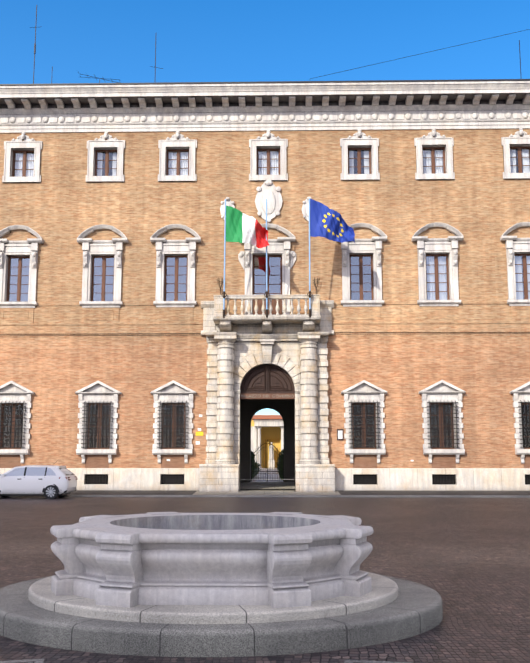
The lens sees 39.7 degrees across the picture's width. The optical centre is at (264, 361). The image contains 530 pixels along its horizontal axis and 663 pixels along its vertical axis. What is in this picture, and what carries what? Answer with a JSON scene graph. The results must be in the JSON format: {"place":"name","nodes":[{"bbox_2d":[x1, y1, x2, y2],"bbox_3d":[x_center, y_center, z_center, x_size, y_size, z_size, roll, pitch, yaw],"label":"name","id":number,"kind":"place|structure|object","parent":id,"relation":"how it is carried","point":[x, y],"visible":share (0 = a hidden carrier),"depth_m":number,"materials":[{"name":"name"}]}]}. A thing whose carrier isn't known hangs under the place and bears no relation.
{"place":"outdoors","nodes":[
{"label":"outdoors","id":0,"kind":"place"},
{"bbox_2d":[0,489,529,662],"bbox_3d":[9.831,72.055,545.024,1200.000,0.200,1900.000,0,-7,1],"label":"piazza cobbles","id":1,"kind":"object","parent":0,"point":[467,559],"depth_m":12.29,"materials":[{"name":"stone"}]},
{"bbox_2d":[0,460,77,498],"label":"hatchback car","id":2,"kind":"object","parent":1,"relation":"on","point":[53,481],"visible":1,"depth_m":31.78,"materials":[{"name":"white paint"}]},
{"bbox_2d":[0,659,412,662],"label":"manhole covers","id":3,"kind":"object","parent":1,"relation":"on","point":[42,661],"visible":0.92,"depth_m":5.89,"materials":[{"name":"stone"}]},
{"bbox_2d":[0,575,442,656],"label":"fountain step","id":4,"kind":"object","parent":1,"relation":"on","point":[413,609],"visible":0.56,"depth_m":6.29,"materials":[{"name":"grey stone"}]},
{"bbox_2d":[28,570,397,623],"bbox_3d":[-0.536,2.419,7.909,3.900,0.100,3.240,0,-7,1],"label":"fountain step","id":5,"kind":"object","parent":4,"relation":"on","point":[383,592],"visible":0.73,"depth_m":6.55,"materials":[{"name":"grey stone"}]},
{"bbox_2d":[50,512,373,607],"bbox_3d":[-0.536,2.053,7.956,3.292,0.639,2.851,0,-7,1],"label":"fountain basin","id":6,"kind":"object","parent":5,"relation":"on","point":[282,559],"visible":1,"depth_m":6.78,"materials":[{"name":"grey stone"}]},
{"bbox_2d":[0,129,529,479],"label":"brick wall","id":7,"kind":"structure","parent":1,"relation":"on","point":[480,204],"depth_m":37.15,"materials":[{"name":"orange brick"}]},
{"bbox_2d":[0,81,529,132],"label":"cornice","id":8,"kind":"structure","parent":7,"relation":"attached to","point":[275,106],"depth_m":37.96,"materials":[{"name":"white stone"}]},
{"bbox_2d":[0,468,529,490],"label":"wall base","id":9,"kind":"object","parent":7,"relation":"attached to","point":[388,479],"depth_m":35.74,"materials":[{"name":"beige stone"}]},
{"bbox_2d":[0,301,529,467],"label":"brick wall band","id":10,"kind":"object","parent":7,"relation":"attached to","point":[184,315],"depth_m":36.75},
{"bbox_2d":[0,146,529,448],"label":"palazzo window frames","id":11,"kind":"structure","parent":7,"relation":"attached to","point":[268,167],"depth_m":37.45,"materials":[{"name":"wood"}]},
{"bbox_2d":[0,400,529,484],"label":"palazzo grilles","id":12,"kind":"object","parent":7,"relation":"attached to","point":[185,428],"visible":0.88,"depth_m":36.01,"materials":[{"name":"black metal"}]},
{"bbox_2d":[0,79,529,85],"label":"roof edge","id":13,"kind":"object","parent":7,"relation":"on","point":[269,82],"depth_m":37.20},
{"bbox_2d":[220,180,310,221],"bbox_3d":[0.174,-8.215,37.551,4.969,2.246,0.245,0,-7,1],"label":"coat of arms","id":14,"kind":"object","parent":7,"relation":"attached to","point":[268,190],"visible":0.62,"depth_m":37.52},
{"bbox_2d":[2,149,529,447],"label":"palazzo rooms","id":15,"kind":"object","parent":7,"relation":"in","point":[167,435],"depth_m":38.52,"materials":[{"name":"black"}]},
{"bbox_2d":[199,300,334,491],"bbox_3d":[0.112,1.736,36.141,6.680,9.680,1.480,0,-7,1],"label":"stone portal","id":16,"kind":"object","parent":7,"relation":"attached to","point":[241,351],"visible":1,"depth_m":35.95,"materials":[{"name":"white stone"}]},
{"bbox_2d":[213,294,320,333],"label":"balcony","id":17,"kind":"structure","parent":7,"relation":"attached to","point":[305,320],"depth_m":35.76,"materials":[{"name":"white stone"}]},
{"bbox_2d":[222,199,311,317],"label":"flag poles","id":18,"kind":"object","parent":17,"relation":"attached to","point":[267,295],"visible":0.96,"depth_m":35.48,"materials":[{"name":"pale grey painted metal"},{"name":"dark iron"}]},
{"bbox_2d":[226,199,354,247],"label":"flags","id":19,"kind":"object","parent":18,"relation":"attached to","point":[325,222],"visible":0.96,"depth_m":35.27,"materials":[{"name":"fabric"}]},
{"bbox_2d":[240,399,294,488],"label":"entrance passage","id":20,"kind":"structure","parent":7,"relation":"attached to","point":[251,408],"depth_m":46.47,"materials":[{"name":"grey paint"}]},
{"bbox_2d":[251,439,283,481],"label":"courtyard gate","id":21,"kind":"structure","parent":20,"relation":"attached to","point":[267,471],"depth_m":46.56,"materials":[{"name":"grey metal"}]},
{"bbox_2d":[253,299,281,314],"bbox_3d":[0.117,-2.654,36.974,1.480,1.200,0.050,0,-7,1],"label":"balcony door","id":22,"kind":"structure","parent":7,"relation":"in","point":[273,304],"depth_m":36.97,"materials":[{"name":"brown wood"}]},
{"bbox_2d":[217,277,319,294],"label":"facade torch holders","id":23,"kind":"object","parent":7,"relation":"attached to","point":[317,279],"visible":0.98,"depth_m":36.95,"materials":[{"name":"black metal"}]},
{"bbox_2d":[14,149,529,299],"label":"palazzo curtains","id":24,"kind":"object","parent":7,"relation":"attached to","point":[272,158],"depth_m":38.22,"materials":[{"name":"white fabric"}]},
{"bbox_2d":[14,332,529,335],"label":"facade cables","id":25,"kind":"object","parent":7,"relation":"attached to","point":[200,333],"depth_m":36.85,"materials":[{"name":"grey metal"}]},
{"bbox_2d":[30,5,528,83],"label":"roof antennas","id":26,"kind":"object","parent":7,"relation":"on","point":[162,68],"visible":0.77,"depth_m":41.89,"materials":[{"name":"grey metal"}]},
{"bbox_2d":[167,414,413,460],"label":"facade plaques","id":27,"kind":"object","parent":7,"relation":"attached to","point":[340,435],"visible":1,"depth_m":36.06,"materials":[{"name":"white"}]},
{"bbox_2d":[0,495,529,497],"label":"kerb","id":28,"kind":"structure","parent":1,"relation":"on","point":[521,496],"depth_m":33.33,"materials":[{"name":"stone"}]},
{"bbox_2d":[0,128,529,462],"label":"window frames","id":29,"kind":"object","parent":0,"point":[173,391],"depth_m":37.13,"materials":[{"name":"white stone"}]},
{"bbox_2d":[0,0,529,414],"label":"sky","id":30,"kind":"structure","parent":0,"point":[197,40],"materials":[{"name":"blue"}]},
{"bbox_2d":[240,364,294,398],"bbox_3d":[0.122,0.979,36.767,2.780,1.780,0.170,0,-7,1],"label":"door transom panel","id":31,"kind":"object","parent":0,"point":[269,380],"depth_m":36.77,"materials":[{"name":"brown wood"}]},
{"bbox_2d":[242,395,293,397],"bbox_3d":[0.123,1.708,36.583,2.643,0.147,0.024,0,-7,1],"label":"transom","id":32,"kind":"object","parent":31,"relation":"attached to","point":[263,397],"visible":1,"depth_m":36.57,"materials":[{"name":"brown wood"}]},
{"bbox_2d":[252,472,282,481],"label":"courtyard paving","id":33,"kind":"structure","parent":0,"point":[261,475],"depth_m":59.36,"materials":[{"name":"grey stone"}]},
{"bbox_2d":[251,420,280,467],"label":"courtyard building wall","id":34,"kind":"structure","parent":33,"relation":"on","point":[271,434],"depth_m":77.51,"materials":[{"name":"yellow paint"}]},
{"bbox_2d":[252,415,281,419],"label":"tiled roof","id":35,"kind":"structure","parent":34,"relation":"on","point":[267,417],"depth_m":75.97,"materials":[{"name":"orange tile"}]},
{"bbox_2d":[251,449,283,478],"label":"courtyard hedges","id":36,"kind":"object","parent":33,"relation":"on","point":[281,465],"visible":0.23,"depth_m":49.12,"materials":[{"name":"green plant"}]},
{"bbox_2d":[251,419,283,470],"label":"portico","id":37,"kind":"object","parent":33,"relation":"on","point":[259,424],"visible":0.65,"depth_m":75.80,"materials":[{"name":"white stone"}]},
{"bbox_2d":[68,490,529,494],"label":"pavement","id":38,"kind":"structure","parent":0,"point":[240,492],"depth_m":34.62,"materials":[{"name":"stone"}]}
]}

